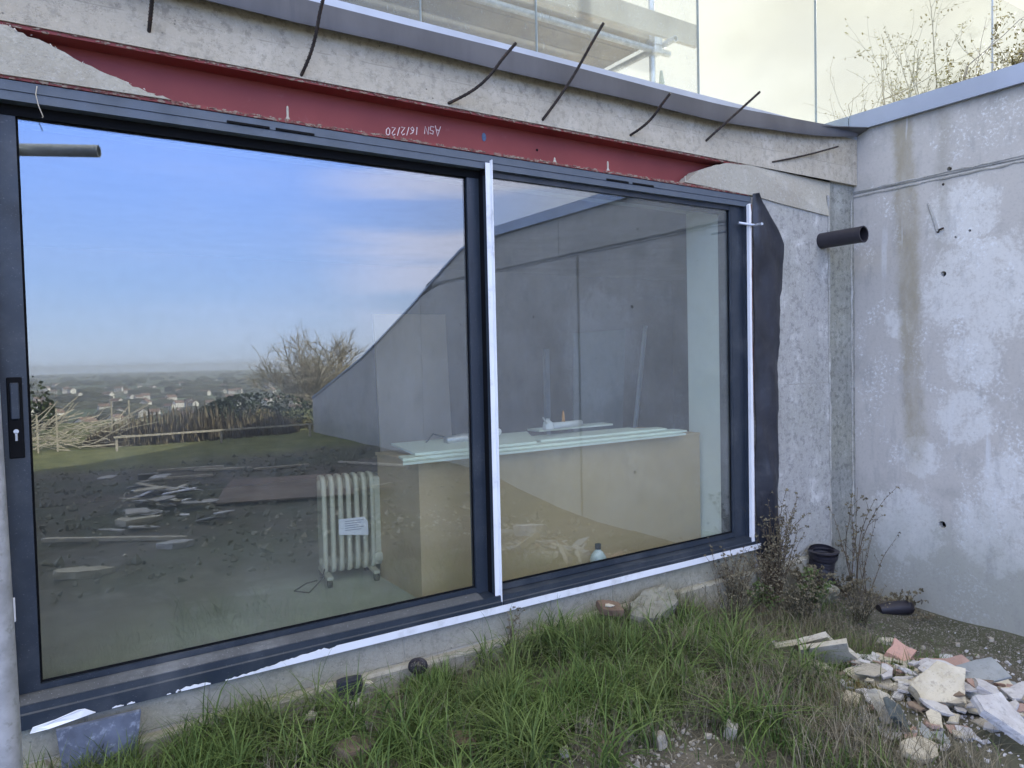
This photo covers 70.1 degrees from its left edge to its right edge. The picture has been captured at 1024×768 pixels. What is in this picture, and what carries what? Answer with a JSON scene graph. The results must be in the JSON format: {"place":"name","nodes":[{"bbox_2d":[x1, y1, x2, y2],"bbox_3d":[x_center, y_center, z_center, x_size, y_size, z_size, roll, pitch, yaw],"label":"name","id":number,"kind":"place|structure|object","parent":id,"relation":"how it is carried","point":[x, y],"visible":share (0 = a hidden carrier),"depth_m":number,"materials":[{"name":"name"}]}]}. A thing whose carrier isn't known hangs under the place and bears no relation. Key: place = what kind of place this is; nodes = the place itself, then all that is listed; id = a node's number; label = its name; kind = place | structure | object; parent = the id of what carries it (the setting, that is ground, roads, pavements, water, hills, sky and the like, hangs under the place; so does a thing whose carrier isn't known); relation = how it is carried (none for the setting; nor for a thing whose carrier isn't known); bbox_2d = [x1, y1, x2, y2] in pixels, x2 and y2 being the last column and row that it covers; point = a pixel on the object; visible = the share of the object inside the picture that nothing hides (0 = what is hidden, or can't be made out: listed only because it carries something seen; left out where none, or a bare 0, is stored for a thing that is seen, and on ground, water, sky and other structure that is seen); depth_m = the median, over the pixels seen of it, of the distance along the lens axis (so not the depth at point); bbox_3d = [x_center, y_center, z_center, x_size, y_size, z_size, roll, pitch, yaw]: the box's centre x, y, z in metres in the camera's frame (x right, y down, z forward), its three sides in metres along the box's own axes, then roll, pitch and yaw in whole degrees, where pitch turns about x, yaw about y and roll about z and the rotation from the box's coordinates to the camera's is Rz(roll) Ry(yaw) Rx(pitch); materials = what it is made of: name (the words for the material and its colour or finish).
{"place":"outdoors","nodes":[
{"label":"outdoors","id":0,"kind":"place"},
{"bbox_2d":[373,314,451,451],"bbox_3d":[-0.917,0.200,6.909,0.778,1.730,0.100,-3,2,-37],"label":"door blank","id":1,"kind":"object","parent":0,"point":[412,381],"depth_m":6.88,"materials":[{"name":"wood"}]},
{"bbox_2d":[543,349,550,434],"bbox_3d":[0.333,0.356,6.829,0.050,1.370,0.040,-3,2,-33],"label":"wall stud","id":2,"kind":"object","parent":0,"point":[546,380],"depth_m":6.80,"materials":[{"name":"metal"}]},
{"bbox_2d":[136,590,1023,767],"bbox_3d":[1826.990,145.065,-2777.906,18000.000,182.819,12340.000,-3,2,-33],"label":"ground","id":3,"kind":"structure","parent":0,"point":[1016,748],"depth_m":3.17,"materials":[{"name":"soil"}]},
{"bbox_2d":[0,398,22,767],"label":"scaffold pole","id":4,"kind":"object","parent":3,"relation":"on","point":[11,754],"depth_m":1.59,"materials":[{"name":"metal"}]},
{"bbox_2d":[56,709,140,767],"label":"slate slab","id":5,"kind":"object","parent":3,"relation":"on","point":[108,728],"depth_m":2.74,"materials":[{"name":"stone"}]},
{"bbox_2d":[23,682,299,767],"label":"grass tuft","id":6,"kind":"object","parent":3,"relation":"on","point":[131,762],"visible":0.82,"depth_m":2.76,"materials":[{"name":"plant"}]},
{"bbox_2d":[336,675,362,695],"bbox_3d":[-0.727,1.347,3.260,0.126,0.065,0.074,-3,2,-33],"label":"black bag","id":7,"kind":"object","parent":3,"relation":"on","point":[351,679],"visible":0.69,"depth_m":3.23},
{"bbox_2d":[329,732,376,767],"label":"broken brick","id":8,"kind":"object","parent":3,"relation":"on","point":[352,752],"visible":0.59,"depth_m":2.81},
{"bbox_2d":[408,657,427,673],"bbox_3d":[-0.446,1.334,3.454,0.094,0.074,0.094,-3,2,-33],"label":"ball","id":9,"kind":"object","parent":3,"relation":"on","point":[421,661],"visible":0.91,"depth_m":3.44,"materials":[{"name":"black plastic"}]},
{"bbox_2d":[32,594,814,767],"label":"dead blades","id":10,"kind":"object","parent":3,"relation":"on","point":[575,739],"visible":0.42,"depth_m":3.01,"materials":[{"name":"beige plant"}]},
{"bbox_2d":[0,0,868,767],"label":"house","id":11,"kind":"structure","parent":3,"relation":"on","point":[202,370],"depth_m":5.22,"materials":[{"name":"concrete"}]},
{"bbox_2d":[294,471,382,592],"bbox_3d":[-1.033,0.844,4.279,0.546,0.630,0.326,-3,2,-33],"label":"oil radiator","id":12,"kind":"object","parent":11,"relation":"on","point":[349,521],"visible":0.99,"depth_m":4.27,"materials":[{"name":"beige metal"}]},
{"bbox_2d":[0,78,760,733],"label":"sliding door","id":13,"kind":"structure","parent":11,"relation":"attached to","point":[52,702],"depth_m":3.45,"materials":[{"name":"black metal"}]},
{"bbox_2d":[339,0,696,82],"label":"scaffold","id":14,"kind":"object","parent":11,"relation":"on","point":[590,16],"visible":0.38,"depth_m":5.28,"materials":[{"name":"metal"}]},
{"bbox_2d":[375,427,700,597],"bbox_3d":[0.250,0.743,4.712,2.152,0.745,0.582,-3,2,-33],"label":"mdf counter","id":15,"kind":"object","parent":11,"relation":"on","point":[564,507],"visible":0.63,"depth_m":4.33,"materials":[{"name":"wood"}]},
{"bbox_2d":[391,431,536,455],"bbox_3d":[-0.209,0.354,4.451,1.100,0.012,0.540,-3,2,-33],"label":"plasterboard sheet","id":16,"kind":"object","parent":15,"relation":"on","point":[434,446],"visible":0.71,"depth_m":4.30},
{"bbox_2d":[425,433,468,443],"bbox_3d":[-0.373,0.342,4.466,0.250,0.080,0.220,0,2,26],"label":"caulking gun","id":17,"kind":"object","parent":16,"relation":"on","point":[463,437],"visible":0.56,"depth_m":4.40,"materials":[{"name":"metal"}]},
{"bbox_2d":[403,433,685,464],"bbox_3d":[0.274,0.373,4.362,2.070,0.012,0.110,-3,2,-33],"label":"plasterboard sheet","id":18,"kind":"object","parent":15,"relation":"on","point":[430,460],"visible":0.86,"depth_m":4.27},
{"bbox_2d":[399,429,686,460],"bbox_3d":[0.276,0.357,4.441,2.100,0.012,0.130,-3,2,-33],"label":"plasterboard sheet","id":19,"kind":"object","parent":18,"relation":"on","point":[537,444],"visible":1,"depth_m":4.40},
{"bbox_2d":[542,411,582,428],"bbox_3d":[0.322,0.233,4.776,0.371,0.114,0.043,-3,3,-42],"label":"sealant gun","id":20,"kind":"object","parent":15,"relation":"on","point":[566,424],"visible":0.97,"depth_m":4.79,"materials":[{"name":"white plastic"}]},
{"bbox_2d":[528,422,612,431],"bbox_3d":[0.431,0.306,5.205,0.680,0.012,0.140,-3,2,-33],"label":"plasterboard sheet","id":21,"kind":"object","parent":15,"relation":"on","point":[588,425],"visible":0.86,"depth_m":5.18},
{"bbox_2d":[532,427,637,437],"bbox_3d":[0.494,0.335,4.949,0.900,0.012,0.140,-2,2,-32],"label":"plasterboard sheet","id":22,"kind":"object","parent":15,"relation":"on","point":[570,433],"visible":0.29,"depth_m":4.95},
{"bbox_2d":[534,427,666,441],"bbox_3d":[0.591,0.326,4.761,1.058,0.012,0.120,-3,2,-32],"label":"plasterboard sheet","id":23,"kind":"object","parent":15,"relation":"on","point":[584,435],"visible":0.93,"depth_m":4.70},
{"bbox_2d":[542,418,553,430],"bbox_3d":[0.232,0.260,4.703,0.076,0.075,0.072,-3,2,-33],"label":"foam cup","id":24,"kind":"object","parent":23,"relation":"on","point":[548,426],"visible":0.97,"depth_m":4.68,"materials":[{"name":"white plastic"}]},
{"bbox_2d":[590,543,605,561],"bbox_3d":[0.524,1.044,4.438,0.104,0.149,0.101,-3,2,-33],"label":"water bottle","id":25,"kind":"object","parent":11,"relation":"on","point":[597,554],"visible":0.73,"depth_m":4.41,"materials":[{"name":"clear plastic"}]},
{"bbox_2d":[573,329,624,431],"bbox_3d":[0.832,0.250,6.944,0.862,1.550,0.312,-2,2,-29],"label":"leaning plasterboard","id":26,"kind":"object","parent":11,"relation":"on","point":[598,376],"visible":0.64,"depth_m":7.00,"materials":[{"name":"paint"}]},
{"bbox_2d":[633,325,646,427],"bbox_3d":[1.183,0.235,6.900,0.278,1.574,0.030,-3,2,-33],"label":"timber batten","id":27,"kind":"object","parent":11,"relation":"on","point":[639,384],"visible":0.58,"depth_m":6.90,"materials":[{"name":"white wood"}]},
{"bbox_2d":[310,0,992,139],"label":"glass balustrade","id":28,"kind":"object","parent":11,"relation":"on","point":[392,17],"visible":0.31,"depth_m":3.98,"materials":[{"name":"glass"}]},
{"bbox_2d":[752,193,783,567],"bbox_3d":[1.769,-0.007,4.939,0.317,2.520,0.080,-3,2,-33],"label":"damp proof membrane","id":29,"kind":"object","parent":11,"relation":"hanging from","point":[768,254],"visible":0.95,"depth_m":4.91,"materials":[{"name":"plastic"}]},
{"bbox_2d":[816,226,868,248],"bbox_3d":[2.300,-1.033,5.184,0.114,0.114,0.422,-3,2,-33],"label":"drain pipe","id":30,"kind":"object","parent":11,"relation":"attached to","point":[849,236],"visible":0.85,"depth_m":5.09,"materials":[{"name":"black plastic"}]},
{"bbox_2d":[802,56,964,121],"bbox_3d":[3.275,-2.556,7.221,1.892,1.300,2.044,-3,2,-33],"label":"bare shrub","id":31,"kind":"object","parent":11,"relation":"on","point":[865,93],"visible":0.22,"depth_m":6.91,"materials":[{"name":"brown plant"}]},
{"bbox_2d":[841,0,1023,111],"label":"bare shrub","id":32,"kind":"object","parent":11,"relation":"on","point":[913,79],"visible":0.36,"depth_m":6.72,"materials":[{"name":"brown plant"}]},
{"bbox_2d":[447,730,498,748],"bbox_3d":[-0.121,1.418,2.914,0.277,0.069,0.093,-2,2,-11],"label":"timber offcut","id":33,"kind":"object","parent":3,"relation":"on","point":[462,738],"visible":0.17,"depth_m":2.88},
{"bbox_2d":[503,593,524,657],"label":"dead weed","id":34,"kind":"object","parent":3,"relation":"on","point":[513,620],"visible":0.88,"depth_m":3.78,"materials":[{"name":"brown plant"}]},
{"bbox_2d":[140,588,896,767],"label":"long grass","id":35,"kind":"structure","parent":3,"relation":"on","point":[532,746],"depth_m":2.99,"materials":[{"name":"plant"}]},
{"bbox_2d":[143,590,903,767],"bbox_3d":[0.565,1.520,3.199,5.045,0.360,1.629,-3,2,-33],"label":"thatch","id":36,"kind":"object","parent":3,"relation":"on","point":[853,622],"visible":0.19,"depth_m":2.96,"materials":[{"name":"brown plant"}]},
{"bbox_2d":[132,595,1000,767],"bbox_3d":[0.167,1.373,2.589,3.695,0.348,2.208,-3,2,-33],"label":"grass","id":37,"kind":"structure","parent":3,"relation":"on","point":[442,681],"depth_m":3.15,"materials":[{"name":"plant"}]},
{"bbox_2d":[596,600,623,615],"bbox_3d":[0.542,1.242,4.046,0.137,0.073,0.126,-2,2,-11],"label":"brick","id":38,"kind":"object","parent":3,"relation":"on","point":[616,608],"depth_m":4.01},
{"bbox_2d":[627,584,677,631],"bbox_3d":[0.811,1.322,4.226,0.233,0.223,0.450,1,3,44],"label":"concrete lump","id":39,"kind":"object","parent":3,"relation":"on","point":[660,591],"visible":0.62,"depth_m":4.19,"materials":[{"name":"concrete"}]},
{"bbox_2d":[544,679,760,767],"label":"grey gravel","id":40,"kind":"structure","parent":3,"relation":"on","point":[709,736],"depth_m":2.87,"materials":[{"name":"gravel"}]},
{"bbox_2d":[652,730,666,750],"bbox_3d":[0.587,1.409,2.886,0.050,0.060,0.062,-2,2,-9],"label":"stone","id":41,"kind":"object","parent":3,"relation":"on","point":[660,735],"visible":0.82,"depth_m":2.87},
{"bbox_2d":[704,537,742,604],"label":"dead weed","id":42,"kind":"object","parent":3,"relation":"on","point":[718,572],"visible":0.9,"depth_m":4.65,"materials":[{"name":"brown plant"}]},
{"bbox_2d":[723,720,737,740],"bbox_3d":[0.890,1.405,2.966,0.056,0.065,0.064,0,2,22],"label":"stone","id":43,"kind":"object","parent":3,"relation":"on","point":[734,732],"visible":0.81,"depth_m":2.94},
{"bbox_2d":[702,566,766,626],"bbox_3d":[1.345,1.280,4.372,0.346,0.349,0.324,-1,2,-4],"label":"dead weed","id":44,"kind":"object","parent":3,"relation":"on","point":[741,600],"visible":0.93,"depth_m":4.35,"materials":[{"name":"brown plant"}]},
{"bbox_2d":[504,587,976,761],"bbox_3d":[1.395,1.428,3.903,2.710,0.460,1.359,-3,2,-33],"label":"grass patch","id":45,"kind":"object","parent":3,"relation":"on","point":[822,661],"visible":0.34,"depth_m":3.54,"materials":[{"name":"plant"}]},
{"bbox_2d":[714,545,766,605],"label":"dead weed","id":46,"kind":"object","parent":3,"relation":"on","point":[726,573],"visible":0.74,"depth_m":4.66,"materials":[{"name":"brown plant"}]},
{"bbox_2d":[747,577,783,612],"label":"dead weed","id":47,"kind":"object","parent":3,"relation":"on","point":[763,595],"visible":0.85,"depth_m":4.62,"materials":[{"name":"green plant"}]},
{"bbox_2d":[741,526,806,600],"bbox_3d":[1.717,1.186,4.820,0.397,0.489,0.318,1,3,42],"label":"dead weed","id":48,"kind":"object","parent":3,"relation":"on","point":[768,581],"visible":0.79,"depth_m":4.81,"materials":[{"name":"brown plant"}]},
{"bbox_2d":[744,488,810,594],"bbox_3d":[1.741,1.053,4.907,0.443,0.708,0.452,-1,2,9],"label":"dead weed","id":49,"kind":"object","parent":3,"relation":"on","point":[780,545],"visible":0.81,"depth_m":4.87,"materials":[{"name":"brown plant"}]},
{"bbox_2d":[762,655,801,699],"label":"dead weed","id":50,"kind":"object","parent":3,"relation":"on","point":[781,675],"visible":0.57,"depth_m":3.26,"materials":[{"name":"brown plant"}]},
{"bbox_2d":[546,570,1022,767],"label":"dry grass","id":51,"kind":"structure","parent":3,"relation":"on","point":[961,755],"depth_m":3.08,"materials":[{"name":"plant"}]},
{"bbox_2d":[760,569,836,625],"bbox_3d":[1.799,1.346,4.622,0.453,0.379,0.338,-1,2,18],"label":"dead weed","id":52,"kind":"object","parent":3,"relation":"on","point":[808,595],"visible":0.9,"depth_m":4.58,"materials":[{"name":"brown plant"}]},
{"bbox_2d":[775,632,831,655],"bbox_3d":[1.542,1.370,3.837,0.293,0.201,0.129,0,2,29],"label":"board scrap","id":53,"kind":"object","parent":3,"relation":"on","point":[821,636],"visible":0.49,"depth_m":3.79,"materials":[{"name":"beige paint"}]},
{"bbox_2d":[786,560,836,593],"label":"dead weed","id":54,"kind":"object","parent":3,"relation":"on","point":[799,576],"visible":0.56,"depth_m":4.89,"materials":[{"name":"brown plant"}]},
{"bbox_2d":[795,567,835,610],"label":"dead weed","id":55,"kind":"object","parent":3,"relation":"on","point":[826,586],"visible":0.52,"depth_m":4.71,"materials":[{"name":"green plant"}]},
{"bbox_2d":[808,544,839,582],"bbox_3d":[2.197,1.277,5.151,0.207,0.254,0.217,-3,2,-33],"label":"ribbed pipe","id":56,"kind":"object","parent":3,"relation":"on","point":[825,556],"visible":0.73,"depth_m":5.10,"materials":[{"name":"black plastic"}]},
{"bbox_2d":[817,583,839,602],"bbox_3d":[2.151,1.444,5.025,0.209,0.170,0.173,-1,2,11],"label":"boulder","id":57,"kind":"object","parent":3,"relation":"on","point":[831,596],"visible":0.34,"depth_m":5.00,"materials":[{"name":"stone"}]},
{"bbox_2d":[800,638,857,663],"bbox_3d":[1.598,1.353,3.683,0.266,0.201,0.116,0,2,35],"label":"board scrap","id":58,"kind":"object","parent":3,"relation":"on","point":[838,645],"visible":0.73,"depth_m":3.65,"materials":[{"name":"beige paint"}]},
{"bbox_2d":[765,669,905,723],"bbox_3d":[1.487,1.437,3.364,0.955,0.126,0.566,-3,2,-33],"label":"moss","id":59,"kind":"object","parent":3,"relation":"on","point":[859,684],"visible":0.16,"depth_m":3.38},
{"bbox_2d":[839,690,859,705],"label":"fragment","id":60,"kind":"object","parent":3,"relation":"on","point":[849,694],"visible":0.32,"depth_m":3.30,"materials":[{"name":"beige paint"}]},
{"bbox_2d":[832,573,868,597],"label":"dead weed","id":61,"kind":"object","parent":3,"relation":"on","point":[849,579],"visible":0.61,"depth_m":5.14,"materials":[{"name":"brown plant"}]},
{"bbox_2d":[843,667,870,684],"bbox_3d":[1.694,1.429,3.554,0.066,0.050,0.150,-2,2,-23],"label":"fragment","id":62,"kind":"object","parent":3,"relation":"on","point":[857,676],"visible":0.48,"depth_m":3.55,"materials":[{"name":"beige paint"}]},
{"bbox_2d":[827,487,899,589],"bbox_3d":[2.516,1.103,5.235,0.289,0.791,0.392,-2,2,-23],"label":"dead weed","id":63,"kind":"object","parent":3,"relation":"on","point":[858,553],"visible":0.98,"depth_m":5.31,"materials":[{"name":"brown plant"}]},
{"bbox_2d":[832,576,896,622],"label":"dead weed","id":64,"kind":"object","parent":3,"relation":"on","point":[860,614],"visible":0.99,"depth_m":4.75,"materials":[{"name":"brown plant"}]},
{"bbox_2d":[714,631,1023,767],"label":"white crumbs","id":65,"kind":"object","parent":3,"relation":"on","point":[972,717],"visible":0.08,"depth_m":3.09,"materials":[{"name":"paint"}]},
{"bbox_2d":[854,663,886,676],"bbox_3d":[1.716,1.379,3.515,0.140,0.035,0.102,-2,2,-11],"label":"fragment","id":66,"kind":"object","parent":3,"relation":"on","point":[872,672],"visible":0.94,"depth_m":3.51,"materials":[{"name":"stone"}]},
{"bbox_2d":[858,510,900,592],"bbox_3d":[2.614,1.225,5.277,0.286,0.579,0.245,-2,2,-20],"label":"dead weed","id":67,"kind":"object","parent":3,"relation":"on","point":[864,571],"visible":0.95,"depth_m":5.28,"materials":[{"name":"brown plant"}]},
{"bbox_2d":[866,688,893,723],"bbox_3d":[1.569,1.340,3.055,0.145,0.158,0.114,-3,2,-33],"label":"broken slab","id":68,"kind":"object","parent":3,"relation":"on","point":[874,692],"depth_m":3.02,"materials":[{"name":"beige paint"}]},
{"bbox_2d":[868,676,892,688],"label":"fragment","id":69,"kind":"object","parent":3,"relation":"on","point":[886,681],"visible":0.4,"depth_m":3.49,"materials":[{"name":"beige paint"}]},
{"bbox_2d":[880,663,892,679],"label":"fragment","id":70,"kind":"object","parent":69,"relation":"on","point":[887,674],"visible":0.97,"depth_m":3.48,"materials":[{"name":"paint"}]},
{"bbox_2d":[872,716,905,739],"bbox_3d":[1.545,1.421,3.016,0.161,0.018,0.156,-3,2,-33],"label":"fragment","id":71,"kind":"object","parent":3,"relation":"on","point":[896,733],"visible":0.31,"depth_m":2.98,"materials":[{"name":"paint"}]},
{"bbox_2d":[901,730,916,738],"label":"fragment","id":72,"kind":"object","parent":71,"relation":"on","point":[914,734],"visible":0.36,"depth_m":2.95,"materials":[{"name":"stone"}]},
{"bbox_2d":[883,697,909,732],"bbox_3d":[1.570,1.348,2.977,0.135,0.153,0.075,-3,2,-33],"label":"broken slab","id":73,"kind":"object","parent":72,"relation":"on","point":[889,703],"depth_m":2.96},
{"bbox_2d":[876,600,913,614],"bbox_3d":[2.674,1.564,5.094,0.244,0.096,0.096,-2,2,-8],"label":"black pipe end","id":74,"kind":"object","parent":3,"relation":"on","point":[902,607],"visible":0.96,"depth_m":5.06,"materials":[{"name":"plastic"}]},
{"bbox_2d":[879,684,910,694],"bbox_3d":[1.796,1.407,3.354,0.185,0.030,0.078,1,3,43],"label":"fragment","id":75,"kind":"object","parent":3,"relation":"on","point":[889,686],"visible":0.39,"depth_m":3.37,"materials":[{"name":"stone"}]},
{"bbox_2d":[876,588,928,606],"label":"dead weed","id":76,"kind":"object","parent":3,"relation":"on","point":[908,598],"visible":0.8,"depth_m":5.15,"materials":[{"name":"brown plant"}]},
{"bbox_2d":[785,596,1023,681],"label":"gravel","id":77,"kind":"structure","parent":3,"relation":"on","point":[954,637],"depth_m":4.66,"materials":[{"name":"gravel"}]},
{"bbox_2d":[906,701,924,711],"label":"fragment","id":78,"kind":"object","parent":3,"relation":"on","point":[912,705],"visible":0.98,"depth_m":3.13,"materials":[{"name":"stone"}]},
{"bbox_2d":[899,736,937,763],"bbox_3d":[1.562,1.399,2.792,0.201,0.070,0.099,-3,2,-33],"label":"plaster chunk","id":79,"kind":"object","parent":3,"relation":"on","point":[922,750],"visible":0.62,"depth_m":2.78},
{"bbox_2d":[909,608,936,620],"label":"dead weed","id":80,"kind":"object","parent":3,"relation":"on","point":[930,617],"visible":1,"depth_m":4.96,"materials":[{"name":"brown plant"}]},
{"bbox_2d":[825,62,1023,636],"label":"retaining wall","id":81,"kind":"structure","parent":3,"relation":"on","point":[938,192],"depth_m":5.03,"materials":[{"name":"concrete"}]},
{"bbox_2d":[916,721,933,739],"bbox_3d":[1.685,1.417,2.984,0.045,0.034,0.097,-1,2,4],"label":"fragment","id":82,"kind":"object","parent":3,"relation":"on","point":[922,728],"visible":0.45,"depth_m":2.97,"materials":[{"name":"stone"}]},
{"bbox_2d":[925,720,940,729],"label":"fragment","id":83,"kind":"object","parent":3,"relation":"on","point":[932,725],"visible":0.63,"depth_m":3.00,"materials":[{"name":"stone"}]},
{"bbox_2d":[926,709,942,728],"bbox_3d":[1.767,1.396,3.057,0.057,0.030,0.137,0,2,26],"label":"fragment","id":84,"kind":"object","parent":83,"relation":"on","point":[932,713],"visible":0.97,"depth_m":3.05,"materials":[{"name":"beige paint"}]},
{"bbox_2d":[907,661,965,707],"bbox_3d":[1.888,1.331,3.233,0.266,0.155,0.194,-1,2,11],"label":"plaster chunk","id":85,"kind":"object","parent":3,"relation":"on","point":[940,682],"visible":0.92,"depth_m":3.21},
{"bbox_2d":[919,697,954,716],"bbox_3d":[1.813,1.381,3.113,0.120,0.042,0.080,-1,2,16],"label":"fragment","id":86,"kind":"object","parent":3,"relation":"on","point":[940,708],"visible":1,"depth_m":3.11,"materials":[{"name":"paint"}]},
{"bbox_2d":[948,714,959,723],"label":"fragment","id":87,"kind":"object","parent":3,"relation":"on","point":[954,718],"visible":0.94,"depth_m":3.04,"materials":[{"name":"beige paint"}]},
{"bbox_2d":[955,725,975,740],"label":"fragment","id":88,"kind":"object","parent":3,"relation":"on","point":[963,730],"visible":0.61,"depth_m":2.96,"materials":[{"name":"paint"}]},
{"bbox_2d":[964,697,978,714],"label":"fragment","id":89,"kind":"object","parent":3,"relation":"on","point":[972,710],"visible":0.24,"depth_m":3.14,"materials":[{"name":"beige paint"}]},
{"bbox_2d":[930,0,1023,87],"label":"bare shrub","id":90,"kind":"object","parent":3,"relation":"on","point":[1015,60],"visible":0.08,"depth_m":6.33,"materials":[{"name":"brown plant"}]},
{"bbox_2d":[971,718,1000,732],"bbox_3d":[2.009,1.429,3.063,0.125,0.024,0.089,-1,2,-3],"label":"fragment","id":91,"kind":"object","parent":3,"relation":"on","point":[978,721],"visible":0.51,"depth_m":3.08,"materials":[{"name":"stone"}]},
{"bbox_2d":[983,722,998,731],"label":"fragment","id":92,"kind":"object","parent":91,"relation":"on","point":[989,725],"visible":0.62,"depth_m":3.03,"materials":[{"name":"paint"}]},
{"bbox_2d":[973,677,999,694],"bbox_3d":[2.155,1.392,3.317,0.110,0.085,0.148,0,2,27],"label":"plaster slab","id":93,"kind":"object","parent":3,"relation":"on","point":[982,687],"depth_m":3.29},
{"bbox_2d":[970,692,1023,744],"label":"plaster slab","id":94,"kind":"object","parent":3,"relation":"on","point":[1001,712],"depth_m":2.89,"materials":[{"name":"stone"}]},
{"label":"fragment","id":95,"kind":"object","parent":3,"relation":"on","visible":0},
{"bbox_2d":[918,661,932,672],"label":"fragment","id":96,"kind":"object","parent":95,"relation":"on","point":[927,664],"visible":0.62,"depth_m":3.64,"materials":[{"name":"paint"}]},
{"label":"plaster slab","id":97,"kind":"object","parent":3,"relation":"on","visible":0},
{"bbox_2d":[898,660,913,667],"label":"fragment","id":98,"kind":"object","parent":97,"relation":"on","point":[904,663],"visible":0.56,"depth_m":3.89,"materials":[{"name":"stone"}]},
{"bbox_2d":[884,638,916,664],"bbox_3d":[2.120,1.476,3.987,0.166,0.125,0.127,-3,3,-45],"label":"broken brick","id":99,"kind":"object","parent":98,"relation":"on","point":[897,648],"visible":0.84,"depth_m":3.97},
{"bbox_2d":[919,654,968,665],"bbox_3d":[2.298,1.479,3.866,0.236,0.065,0.089,-1,2,5],"label":"tile","id":100,"kind":"object","parent":97,"relation":"on","point":[957,660],"visible":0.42,"depth_m":3.87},
{"bbox_2d":[604,0,1023,123],"label":"sky","id":101,"kind":"structure","parent":0,"point":[747,48],"materials":[{"name":"white"}]},
{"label":"fragment","id":102,"kind":"object","parent":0,"visible":0},
{"bbox_2d":[1000,687,1023,700],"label":"fragment","id":103,"kind":"object","parent":102,"relation":"on","point":[1012,694],"visible":0.98,"depth_m":3.35,"materials":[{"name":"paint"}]},
{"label":"fragment","id":104,"kind":"object","parent":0,"visible":0},
{"bbox_2d":[914,658,953,668],"bbox_3d":[2.192,1.456,3.741,0.248,0.077,0.098,-1,2,7],"label":"plaster slab","id":105,"kind":"object","parent":104,"relation":"on","point":[924,660],"depth_m":3.76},
{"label":"fragment","id":106,"kind":"object","parent":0,"visible":0},
{"bbox_2d":[956,657,1011,682],"bbox_3d":[2.281,1.397,3.542,0.206,0.090,0.130,-1,2,-6],"label":"tile","id":107,"kind":"object","parent":106,"relation":"on","point":[989,668],"visible":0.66,"depth_m":3.54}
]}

